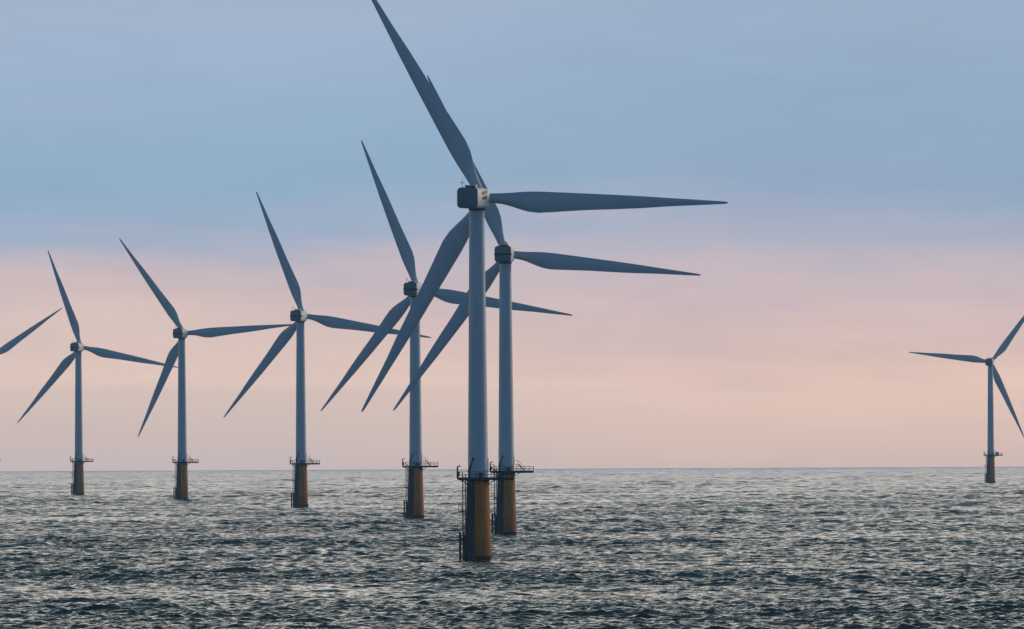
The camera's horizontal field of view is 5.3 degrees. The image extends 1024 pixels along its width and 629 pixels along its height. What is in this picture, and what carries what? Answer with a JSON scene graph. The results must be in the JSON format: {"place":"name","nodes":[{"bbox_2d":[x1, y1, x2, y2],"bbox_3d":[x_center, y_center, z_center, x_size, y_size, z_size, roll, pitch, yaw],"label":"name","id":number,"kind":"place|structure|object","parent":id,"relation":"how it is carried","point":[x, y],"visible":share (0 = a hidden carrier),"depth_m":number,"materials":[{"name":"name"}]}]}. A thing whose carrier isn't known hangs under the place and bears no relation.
{"place":"outdoors","nodes":[
{"label":"outdoors","id":0,"kind":"place"},
{"bbox_2d":[0,467,1023,628],"bbox_3d":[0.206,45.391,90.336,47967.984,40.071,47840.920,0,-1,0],"label":"sea","id":1,"kind":"structure","parent":0,"point":[804,548],"depth_m":2515.05,"materials":[{"name":"liquid"}]},
{"bbox_2d":[0,308,61,353],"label":"wind turbine","id":2,"kind":"object","parent":1,"relation":"in","point":[8,346],"visible":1,"depth_m":6389.65,"materials":[{"name":"grey metal"}]},
{"bbox_2d":[17,251,177,494],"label":"wind turbine","id":3,"kind":"object","parent":1,"relation":"in","point":[78,347],"visible":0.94,"depth_m":5720.56,"materials":[{"name":"grey metal"}]},
{"bbox_2d":[119,238,291,499],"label":"wind turbine","id":4,"kind":"object","parent":1,"relation":"in","point":[180,489],"visible":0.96,"depth_m":5066.51,"materials":[{"name":"grey metal"}]},
{"bbox_2d":[224,192,430,506],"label":"wind turbine","id":5,"kind":"object","parent":1,"relation":"in","point":[299,316],"visible":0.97,"depth_m":4414.06,"materials":[{"name":"grey metal"}]},
{"bbox_2d":[321,140,572,518],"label":"wind turbine","id":6,"kind":"object","parent":1,"relation":"in","point":[414,508],"visible":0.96,"depth_m":3680.66,"materials":[{"name":"grey metal"}]},
{"bbox_2d":[361,0,727,560],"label":"wind turbine","id":7,"kind":"object","parent":1,"relation":"in","point":[475,198],"visible":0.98,"depth_m":2326.32,"materials":[{"name":"grey metal"}]},
{"bbox_2d":[393,76,699,534],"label":"wind turbine","id":8,"kind":"object","parent":1,"relation":"in","point":[505,256],"visible":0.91,"depth_m":2999.21,"materials":[{"name":"grey metal"}]},
{"bbox_2d":[909,316,1023,482],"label":"wind turbine","id":9,"kind":"object","parent":1,"relation":"in","point":[990,455],"visible":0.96,"depth_m":7004.32,"materials":[{"name":"grey metal"}]},
{"bbox_2d":[0,0,1023,470],"label":"sky","id":10,"kind":"structure","parent":0,"point":[866,157],"materials":[{"name":"blue"}]}
]}

